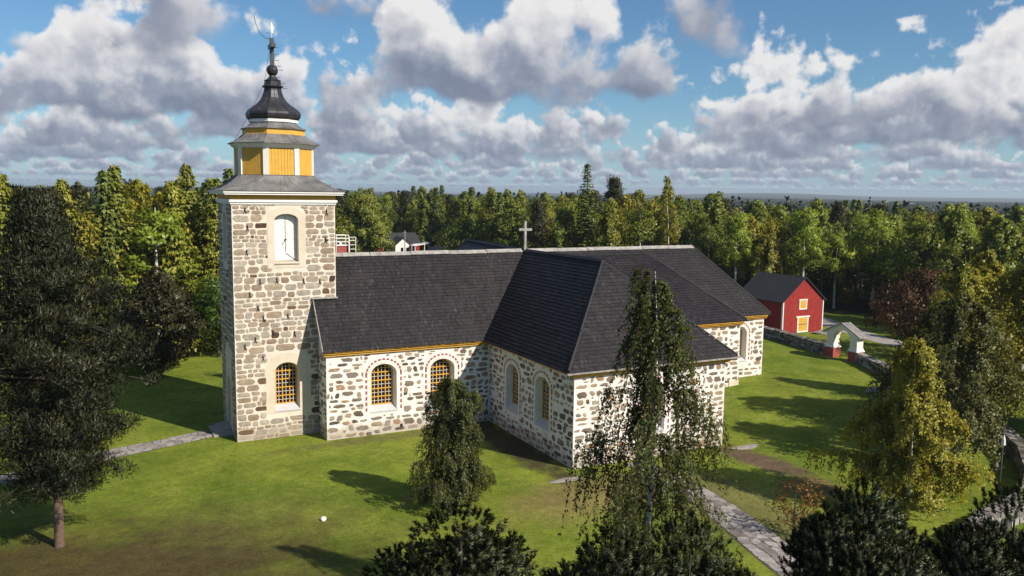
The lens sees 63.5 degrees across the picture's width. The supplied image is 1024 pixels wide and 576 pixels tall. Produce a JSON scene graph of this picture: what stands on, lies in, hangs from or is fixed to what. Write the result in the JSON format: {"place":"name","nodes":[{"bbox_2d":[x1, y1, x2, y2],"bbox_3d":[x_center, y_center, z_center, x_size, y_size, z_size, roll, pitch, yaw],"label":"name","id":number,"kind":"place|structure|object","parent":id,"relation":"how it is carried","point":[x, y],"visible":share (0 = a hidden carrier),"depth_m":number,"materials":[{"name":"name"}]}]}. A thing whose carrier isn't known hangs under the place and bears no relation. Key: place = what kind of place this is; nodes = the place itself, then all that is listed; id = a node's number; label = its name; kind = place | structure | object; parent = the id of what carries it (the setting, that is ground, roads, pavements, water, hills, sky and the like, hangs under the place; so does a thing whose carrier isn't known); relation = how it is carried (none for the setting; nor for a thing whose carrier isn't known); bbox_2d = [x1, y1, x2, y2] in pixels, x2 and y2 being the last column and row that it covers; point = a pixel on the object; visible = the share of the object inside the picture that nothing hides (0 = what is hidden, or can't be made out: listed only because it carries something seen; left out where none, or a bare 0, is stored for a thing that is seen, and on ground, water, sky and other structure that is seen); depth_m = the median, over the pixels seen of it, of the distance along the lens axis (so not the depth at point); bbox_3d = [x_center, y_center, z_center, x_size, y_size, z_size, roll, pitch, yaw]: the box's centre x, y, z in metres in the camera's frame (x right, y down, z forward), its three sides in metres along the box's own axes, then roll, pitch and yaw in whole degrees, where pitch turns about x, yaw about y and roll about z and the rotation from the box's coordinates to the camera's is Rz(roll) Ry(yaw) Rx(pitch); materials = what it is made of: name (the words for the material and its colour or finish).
{"place":"outdoors","nodes":[
{"label":"outdoors","id":0,"kind":"place"},
{"bbox_2d":[0,186,1023,575],"bbox_3d":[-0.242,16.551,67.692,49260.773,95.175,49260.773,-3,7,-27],"label":"ground","id":1,"kind":"structure","parent":0,"point":[220,506],"depth_m":56.10,"materials":[{"name":"green plant"}]},
{"bbox_2d":[0,174,33,388],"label":"spruce","id":2,"kind":"object","parent":1,"relation":"on","point":[4,186],"visible":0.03,"depth_m":83.13,"materials":[{"name":"green plant"}]},
{"bbox_2d":[52,179,114,356],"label":"spruce","id":3,"kind":"object","parent":1,"relation":"on","point":[62,184],"visible":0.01,"depth_m":89.44,"materials":[{"name":"green plant"}]},
{"bbox_2d":[69,184,97,213],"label":"pine","id":4,"kind":"object","parent":1,"relation":"on","point":[78,192],"visible":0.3,"depth_m":118.75,"materials":[{"name":"green plant"}]},
{"bbox_2d":[0,185,167,547],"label":"pine","id":5,"kind":"object","parent":1,"relation":"on","point":[51,297],"visible":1,"depth_m":43.53,"materials":[{"name":"green plant"}]},
{"bbox_2d":[64,204,141,351],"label":"birch","id":6,"kind":"object","parent":1,"relation":"on","point":[89,226],"visible":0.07,"depth_m":90.77,"materials":[{"name":"green plant"}]},
{"bbox_2d":[0,430,212,484],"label":"flagstone path","id":7,"kind":"structure","parent":1,"relation":"on","point":[162,443],"depth_m":64.04,"materials":[{"name":"grey stone"}]},
{"bbox_2d":[86,168,149,363],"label":"spruce","id":8,"kind":"object","parent":1,"relation":"on","point":[103,188],"visible":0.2,"depth_m":92.53,"materials":[{"name":"green plant"}]},
{"bbox_2d":[93,164,157,365],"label":"spruce","id":9,"kind":"object","parent":1,"relation":"on","point":[118,186],"visible":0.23,"depth_m":93.84,"materials":[{"name":"green plant"}]},
{"bbox_2d":[107,177,186,331],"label":"birch","id":10,"kind":"object","parent":1,"relation":"on","point":[140,191],"visible":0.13,"depth_m":98.62,"materials":[{"name":"green plant"}]},
{"bbox_2d":[109,206,202,334],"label":"aspen","id":11,"kind":"object","parent":1,"relation":"on","point":[159,225],"visible":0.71,"depth_m":94.17,"materials":[{"name":"green plant"}]},
{"bbox_2d":[111,266,211,372],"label":"linden","id":12,"kind":"object","parent":1,"relation":"on","point":[155,298],"visible":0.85,"depth_m":87.27,"materials":[{"name":"green plant"}]},
{"bbox_2d":[148,181,220,355],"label":"spruce","id":13,"kind":"object","parent":1,"relation":"on","point":[170,196],"visible":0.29,"depth_m":97.84,"materials":[{"name":"green plant"}]},
{"bbox_2d":[175,162,207,303],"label":"spruce","id":14,"kind":"object","parent":1,"relation":"on","point":[188,198],"visible":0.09,"depth_m":104.62,"materials":[{"name":"green plant"}]},
{"bbox_2d":[189,194,213,342],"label":"spruce","id":15,"kind":"object","parent":1,"relation":"on","point":[200,206],"visible":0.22,"depth_m":102.31,"materials":[{"name":"green plant"}]},
{"bbox_2d":[188,177,221,351],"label":"spruce","id":16,"kind":"object","parent":1,"relation":"on","point":[211,232],"visible":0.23,"depth_m":101.47,"materials":[{"name":"green plant"}]},
{"bbox_2d":[191,272,221,356],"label":"maple","id":17,"kind":"object","parent":1,"relation":"on","point":[211,289],"visible":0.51,"depth_m":96.02,"materials":[{"name":"green plant"}]},
{"bbox_2d":[208,17,345,441],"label":"bell tower","id":18,"kind":"structure","parent":1,"relation":"on","point":[275,199],"depth_m":65.70,"materials":[{"name":"stone"}]},
{"bbox_2d":[226,368,232,429],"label":"doorway","id":19,"kind":"structure","parent":18,"relation":"in","point":[228,376],"depth_m":69.03,"materials":[{"name":"beige paint"}]},
{"bbox_2d":[265,352,309,413],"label":"window","id":20,"kind":"structure","parent":18,"relation":"in","point":[287,375],"depth_m":66.97,"materials":[{"name":"beige paint"}]},
{"bbox_2d":[335,187,394,252],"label":"oak","id":21,"kind":"object","parent":1,"relation":"on","point":[368,221],"visible":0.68,"depth_m":174.10,"materials":[{"name":"green plant"}]},
{"bbox_2d":[376,194,398,228],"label":"aspen","id":22,"kind":"object","parent":1,"relation":"on","point":[386,200],"visible":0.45,"depth_m":245.71,"materials":[{"name":"green plant"}]},
{"bbox_2d":[376,204,399,232],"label":"birch","id":23,"kind":"object","parent":1,"relation":"on","point":[383,209],"visible":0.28,"depth_m":241.86,"materials":[{"name":"green plant"}]},
{"bbox_2d":[374,232,420,251],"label":"house","id":24,"kind":"structure","parent":1,"relation":"on","point":[411,238],"depth_m":223.99,"materials":[{"name":"white wood"}]},
{"bbox_2d":[392,189,412,224],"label":"pine","id":25,"kind":"object","parent":1,"relation":"on","point":[404,195],"visible":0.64,"depth_m":245.84,"materials":[{"name":"green plant"}]},
{"bbox_2d":[404,199,445,250],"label":"birch","id":26,"kind":"object","parent":1,"relation":"on","point":[422,227],"visible":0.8,"depth_m":236.44,"materials":[{"name":"green plant"}]},
{"bbox_2d":[421,187,445,250],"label":"spruce","id":27,"kind":"object","parent":1,"relation":"on","point":[436,205],"visible":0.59,"depth_m":236.78,"materials":[{"name":"green plant"}]},
{"bbox_2d":[441,197,459,246],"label":"birch","id":28,"kind":"object","parent":1,"relation":"on","point":[453,203],"visible":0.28,"depth_m":230.40,"materials":[{"name":"green plant"}]},
{"bbox_2d":[403,376,498,513],"bbox_3d":[-3.370,9.701,52.372,7.279,8.410,4.391,-5,9,-41],"label":"birch","id":29,"kind":"object","parent":1,"relation":"on","point":[463,479],"visible":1,"depth_m":51.46,"materials":[{"name":"green plant"}]},
{"bbox_2d":[360,499,549,575],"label":"pine","id":30,"kind":"object","parent":1,"relation":"on","point":[486,552],"visible":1,"depth_m":24.46,"materials":[{"name":"green plant"}]},
{"bbox_2d":[432,217,479,249],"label":"oak","id":31,"kind":"object","parent":1,"relation":"on","point":[458,229],"visible":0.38,"depth_m":186.12,"materials":[{"name":"green plant"}]},
{"bbox_2d":[450,195,482,243],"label":"birch","id":32,"kind":"object","parent":1,"relation":"on","point":[468,203],"visible":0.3,"depth_m":203.03,"materials":[{"name":"green plant"}]},
{"bbox_2d":[468,189,504,240],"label":"birch","id":33,"kind":"object","parent":1,"relation":"on","point":[490,204],"visible":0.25,"depth_m":181.16,"materials":[{"name":"green plant"}]},
{"bbox_2d":[477,208,502,240],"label":"aspen","id":34,"kind":"object","parent":1,"relation":"on","point":[491,217],"visible":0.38,"depth_m":172.64,"materials":[{"name":"green plant"}]},
{"bbox_2d":[483,199,535,247],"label":"birch","id":35,"kind":"object","parent":1,"relation":"on","point":[508,215],"visible":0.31,"depth_m":168.24,"materials":[{"name":"green plant"}]},
{"bbox_2d":[489,204,543,247],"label":"aspen","id":36,"kind":"object","parent":1,"relation":"on","point":[498,236],"visible":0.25,"depth_m":167.68,"materials":[{"name":"green plant"}]},
{"bbox_2d":[28,185,1023,220],"bbox_3d":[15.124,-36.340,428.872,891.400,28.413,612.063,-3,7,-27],"label":"distant forest","id":37,"kind":"object","parent":1,"relation":"on","point":[865,208],"depth_m":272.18,"materials":[{"name":"green plant"}]},
{"bbox_2d":[521,200,552,247],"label":"pine","id":38,"kind":"object","parent":1,"relation":"on","point":[538,211],"visible":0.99,"depth_m":159.51,"materials":[{"name":"green plant"}]},
{"bbox_2d":[518,205,556,247],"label":"birch","id":39,"kind":"object","parent":1,"relation":"on","point":[549,217],"visible":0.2,"depth_m":164.57,"materials":[{"name":"green plant"}]},
{"bbox_2d":[311,213,770,468],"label":"church","id":40,"kind":"structure","parent":1,"relation":"on","point":[524,341],"depth_m":68.50,"materials":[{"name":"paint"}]},
{"bbox_2d":[365,358,401,413],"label":"window","id":41,"kind":"structure","parent":40,"relation":"in","point":[383,377],"depth_m":68.11,"materials":[{"name":"paint"}]},
{"bbox_2d":[425,353,458,406],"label":"window","id":42,"kind":"structure","parent":40,"relation":"in","point":[440,367],"depth_m":70.29,"materials":[{"name":"paint"}]},
{"bbox_2d":[503,358,520,415],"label":"window","id":43,"kind":"structure","parent":40,"relation":"in","point":[512,377],"depth_m":68.93,"materials":[{"name":"paint"}]},
{"bbox_2d":[532,371,551,432],"bbox_3d":[2.576,8.585,63.642,0.708,4.515,3.099,-3,7,-27],"label":"window","id":44,"kind":"structure","parent":40,"relation":"in","point":[542,404],"depth_m":64.38,"materials":[{"name":"paint"}]},
{"bbox_2d":[637,375,669,432],"bbox_3d":[10.528,8.779,62.812,3.098,4.515,0.706,-3,7,-27],"label":"window","id":45,"kind":"structure","parent":40,"relation":"in","point":[664,425],"depth_m":63.26,"materials":[{"name":"paint"}]},
{"bbox_2d":[739,323,749,362],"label":"window","id":46,"kind":"structure","parent":40,"relation":"in","point":[744,332],"depth_m":85.20,"materials":[{"name":"paint"}]},
{"bbox_2d":[85,247,1023,366],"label":"undergrowth","id":47,"kind":"object","parent":1,"relation":"on","point":[844,295],"visible":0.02,"depth_m":148.22,"materials":[{"name":"green plant"}]},
{"bbox_2d":[543,205,581,247],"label":"birch","id":48,"kind":"object","parent":1,"relation":"on","point":[565,217],"visible":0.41,"depth_m":151.49,"materials":[{"name":"green plant"}]},
{"bbox_2d":[566,164,601,247],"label":"spruce","id":49,"kind":"object","parent":1,"relation":"on","point":[588,221],"visible":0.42,"depth_m":148.33,"materials":[{"name":"green plant"}]},
{"bbox_2d":[581,190,604,216],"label":"pine","id":50,"kind":"object","parent":1,"relation":"on","point":[598,199],"visible":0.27,"depth_m":173.67,"materials":[{"name":"green plant"}]},
{"bbox_2d":[590,197,632,246],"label":"birch","id":51,"kind":"object","parent":1,"relation":"on","point":[613,213],"visible":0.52,"depth_m":145.91,"materials":[{"name":"green plant"}]},
{"bbox_2d":[541,522,682,575],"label":"pine","id":52,"kind":"object","parent":1,"relation":"on","point":[614,562],"visible":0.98,"depth_m":21.21,"materials":[{"name":"green plant"}]},
{"bbox_2d":[601,175,626,214],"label":"pine","id":53,"kind":"object","parent":1,"relation":"on","point":[614,191],"visible":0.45,"depth_m":156.89,"materials":[{"name":"green plant"}]},
{"bbox_2d":[593,193,644,246],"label":"birch","id":54,"kind":"object","parent":1,"relation":"on","point":[625,202],"visible":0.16,"depth_m":154.65,"materials":[{"name":"green plant"}]},
{"bbox_2d":[613,207,654,245],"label":"birch","id":55,"kind":"object","parent":1,"relation":"on","point":[629,214],"visible":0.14,"depth_m":149.97,"materials":[{"name":"green plant"}]},
{"bbox_2d":[618,206,665,246],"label":"birch","id":56,"kind":"object","parent":1,"relation":"on","point":[647,229],"visible":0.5,"depth_m":146.65,"materials":[{"name":"green plant"}]},
{"bbox_2d":[558,266,746,575],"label":"birch","id":57,"kind":"object","parent":1,"relation":"on","point":[643,431],"visible":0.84,"depth_m":32.75,"materials":[{"name":"green plant"}]},
{"bbox_2d":[631,198,678,245],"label":"birch","id":58,"kind":"object","parent":1,"relation":"on","point":[653,206],"visible":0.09,"depth_m":154.59,"materials":[{"name":"green plant"}]},
{"bbox_2d":[651,175,681,245],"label":"birch","id":59,"kind":"object","parent":1,"relation":"on","point":[668,192],"visible":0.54,"depth_m":146.14,"materials":[{"name":"green plant"}]},
{"bbox_2d":[661,194,698,244],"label":"birch","id":60,"kind":"object","parent":1,"relation":"on","point":[685,219],"visible":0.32,"depth_m":149.52,"materials":[{"name":"green plant"}]},
{"bbox_2d":[630,509,758,575],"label":"pine","id":61,"kind":"object","parent":1,"relation":"on","point":[711,566],"visible":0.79,"depth_m":21.84,"materials":[{"name":"green plant"}]},
{"bbox_2d":[686,197,704,236],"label":"birch","id":62,"kind":"object","parent":1,"relation":"on","point":[696,207],"visible":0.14,"depth_m":159.79,"materials":[{"name":"green plant"}]},
{"bbox_2d":[683,216,734,275],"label":"aspen","id":63,"kind":"object","parent":1,"relation":"on","point":[706,232],"visible":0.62,"depth_m":140.56,"materials":[{"name":"green plant"}]},
{"bbox_2d":[688,201,741,275],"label":"birch","id":64,"kind":"object","parent":1,"relation":"on","point":[717,214],"visible":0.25,"depth_m":143.47,"materials":[{"name":"green plant"}]},
{"bbox_2d":[622,462,820,575],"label":"flagstone path","id":65,"kind":"structure","parent":1,"relation":"on","point":[758,540],"depth_m":48.92,"materials":[{"name":"grey stone"}]},
{"bbox_2d":[715,211,757,280],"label":"aspen","id":66,"kind":"object","parent":1,"relation":"on","point":[737,228],"visible":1,"depth_m":134.01,"materials":[{"name":"green plant"}]},
{"bbox_2d":[726,216,763,286],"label":"birch","id":67,"kind":"object","parent":1,"relation":"on","point":[744,272],"visible":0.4,"depth_m":138.99,"materials":[{"name":"green plant"}]},
{"bbox_2d":[740,201,772,280],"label":"birch","id":68,"kind":"object","parent":1,"relation":"on","point":[760,214],"visible":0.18,"depth_m":143.77,"materials":[{"name":"green plant"}]},
{"bbox_2d":[747,216,782,282],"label":"birch","id":69,"kind":"object","parent":1,"relation":"on","point":[766,261],"visible":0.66,"depth_m":132.97,"materials":[{"name":"green plant"}]},
{"bbox_2d":[770,204,787,222],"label":"birch","id":70,"kind":"object","parent":1,"relation":"on","point":[779,212],"visible":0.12,"depth_m":160.68,"materials":[{"name":"green plant"}]},
{"bbox_2d":[743,271,826,333],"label":"barn","id":71,"kind":"structure","parent":1,"relation":"on","point":[793,304],"depth_m":112.95,"materials":[{"name":"red wood"}]},
{"bbox_2d":[768,216,809,275],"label":"aspen","id":72,"kind":"object","parent":1,"relation":"on","point":[785,230],"visible":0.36,"depth_m":135.05,"materials":[{"name":"green plant"}]},
{"bbox_2d":[763,326,825,354],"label":"churchyard wall","id":73,"kind":"structure","parent":1,"relation":"on","point":[802,342],"depth_m":102.99,"materials":[{"name":"grey stone"}]},
{"bbox_2d":[764,479,827,531],"bbox_3d":[16.637,12.905,48.672,3.479,3.385,3.332,0,7,-9],"label":"shrub","id":74,"kind":"object","parent":1,"relation":"on","point":[794,518],"visible":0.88,"depth_m":48.37,"materials":[{"name":"brown plant"}]},
{"bbox_2d":[780,232,826,284],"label":"aspen","id":75,"kind":"object","parent":1,"relation":"on","point":[809,269],"visible":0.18,"depth_m":138.19,"materials":[{"name":"green plant"}]},
{"bbox_2d":[780,206,831,276],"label":"aspen","id":76,"kind":"object","parent":1,"relation":"on","point":[803,225],"visible":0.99,"depth_m":131.56,"materials":[{"name":"green plant"}]},
{"bbox_2d":[789,197,831,287],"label":"birch","id":77,"kind":"object","parent":1,"relation":"on","point":[818,204],"visible":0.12,"depth_m":150.12,"materials":[{"name":"green plant"}]},
{"bbox_2d":[798,220,845,301],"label":"birch","id":78,"kind":"object","parent":1,"relation":"on","point":[827,230],"visible":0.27,"depth_m":142.54,"materials":[{"name":"green plant"}]},
{"bbox_2d":[816,232,858,308],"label":"aspen","id":79,"kind":"object","parent":1,"relation":"on","point":[835,265],"visible":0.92,"depth_m":136.22,"materials":[{"name":"green plant"}]},
{"bbox_2d":[827,201,849,287],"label":"pine","id":80,"kind":"object","parent":1,"relation":"on","point":[837,213],"visible":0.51,"depth_m":152.76,"materials":[{"name":"green plant"}]},
{"bbox_2d":[822,322,868,361],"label":"churchyard gate","id":81,"kind":"structure","parent":1,"relation":"on","point":[857,336],"depth_m":94.59,"materials":[{"name":"white paint"}]},
{"bbox_2d":[841,217,868,295],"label":"aspen","id":82,"kind":"object","parent":1,"relation":"on","point":[849,233],"visible":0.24,"depth_m":152.18,"materials":[{"name":"green plant"}]},
{"bbox_2d":[777,475,950,575],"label":"pine","id":83,"kind":"object","parent":1,"relation":"on","point":[839,543],"visible":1,"depth_m":23.57,"materials":[{"name":"green plant"}]},
{"bbox_2d":[843,208,903,308],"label":"aspen","id":84,"kind":"object","parent":1,"relation":"on","point":[864,238],"visible":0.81,"depth_m":135.04,"materials":[{"name":"green plant"}]},
{"bbox_2d":[853,213,902,298],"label":"birch","id":85,"kind":"object","parent":1,"relation":"on","point":[894,218],"visible":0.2,"depth_m":137.66,"materials":[{"name":"green plant"}]},
{"bbox_2d":[855,353,942,399],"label":"churchyard wall","id":86,"kind":"structure","parent":1,"relation":"on","point":[864,360],"depth_m":89.78,"materials":[{"name":"grey stone"}]},
{"bbox_2d":[802,335,997,522],"bbox_3d":[24.261,8.494,52.314,6.393,11.496,11.803,-6,9,-44],"label":"birch","id":87,"kind":"object","parent":1,"relation":"on","point":[926,415],"visible":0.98,"depth_m":50.84,"materials":[{"name":"green plant"}]},
{"bbox_2d":[870,221,930,289],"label":"aspen","id":88,"kind":"object","parent":1,"relation":"on","point":[889,264],"visible":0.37,"depth_m":128.89,"materials":[{"name":"green plant"}]},
{"bbox_2d":[861,267,948,342],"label":"maple","id":89,"kind":"object","parent":1,"relation":"on","point":[908,296],"visible":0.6,"depth_m":96.00,"materials":[{"name":"brown plant"}]},
{"bbox_2d":[891,210,953,316],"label":"aspen","id":90,"kind":"object","parent":1,"relation":"on","point":[927,230],"visible":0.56,"depth_m":118.28,"materials":[{"name":"green plant"}]},
{"bbox_2d":[852,291,1023,468],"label":"birch","id":91,"kind":"object","parent":1,"relation":"on","point":[973,409],"visible":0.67,"depth_m":59.69,"materials":[{"name":"green plant"}]},
{"bbox_2d":[904,237,975,313],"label":"aspen","id":92,"kind":"object","parent":1,"relation":"on","point":[946,261],"visible":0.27,"depth_m":113.31,"materials":[{"name":"green plant"}]},
{"bbox_2d":[917,202,972,304],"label":"birch","id":93,"kind":"object","parent":1,"relation":"on","point":[944,215],"visible":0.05,"depth_m":126.75,"materials":[{"name":"green plant"}]},
{"bbox_2d":[921,206,978,274],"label":"birch","id":94,"kind":"object","parent":1,"relation":"on","point":[957,216],"visible":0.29,"depth_m":116.19,"materials":[{"name":"green plant"}]},
{"bbox_2d":[913,263,1010,417],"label":"birch","id":95,"kind":"object","parent":1,"relation":"on","point":[968,278],"visible":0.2,"depth_m":66.37,"materials":[{"name":"green plant"}]},
{"bbox_2d":[922,477,1023,575],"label":"pine","id":96,"kind":"object","parent":1,"relation":"on","point":[981,551],"visible":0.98,"depth_m":23.03,"materials":[{"name":"green plant"}]},
{"bbox_2d":[969,205,1000,239],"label":"birch","id":97,"kind":"object","parent":1,"relation":"on","point":[980,216],"visible":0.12,"depth_m":144.20,"materials":[{"name":"green plant"}]},
{"bbox_2d":[952,248,1023,379],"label":"birch","id":98,"kind":"object","parent":1,"relation":"on","point":[988,266],"visible":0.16,"depth_m":72.49,"materials":[{"name":"green plant"}]},
{"bbox_2d":[958,256,1023,419],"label":"birch","id":99,"kind":"object","parent":1,"relation":"on","point":[1013,323],"visible":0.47,"depth_m":65.45,"materials":[{"name":"green plant"}]},
{"bbox_2d":[961,422,1023,542],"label":"churchyard wall","id":100,"kind":"structure","parent":1,"relation":"on","point":[1013,448],"depth_m":59.00,"materials":[{"name":"grey stone"}]},
{"bbox_2d":[975,214,1023,324],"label":"birch","id":101,"kind":"object","parent":1,"relation":"on","point":[999,239],"visible":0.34,"depth_m":105.87,"materials":[{"name":"green plant"}]},
{"bbox_2d":[1006,204,1023,231],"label":"birch","id":102,"kind":"object","parent":1,"relation":"on","point":[1014,216],"visible":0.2,"depth_m":152.46,"materials":[{"name":"green plant"}]},
{"bbox_2d":[0,0,1023,197],"label":"sky","id":103,"kind":"structure","parent":0,"point":[878,98],"materials":[{"name":"blue"}]},
{"bbox_2d":[823,316,1023,369],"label":"gravel road","id":104,"kind":"structure","parent":0,"point":[827,322],"depth_m":109.89,"materials":[{"name":"grey gravel"}]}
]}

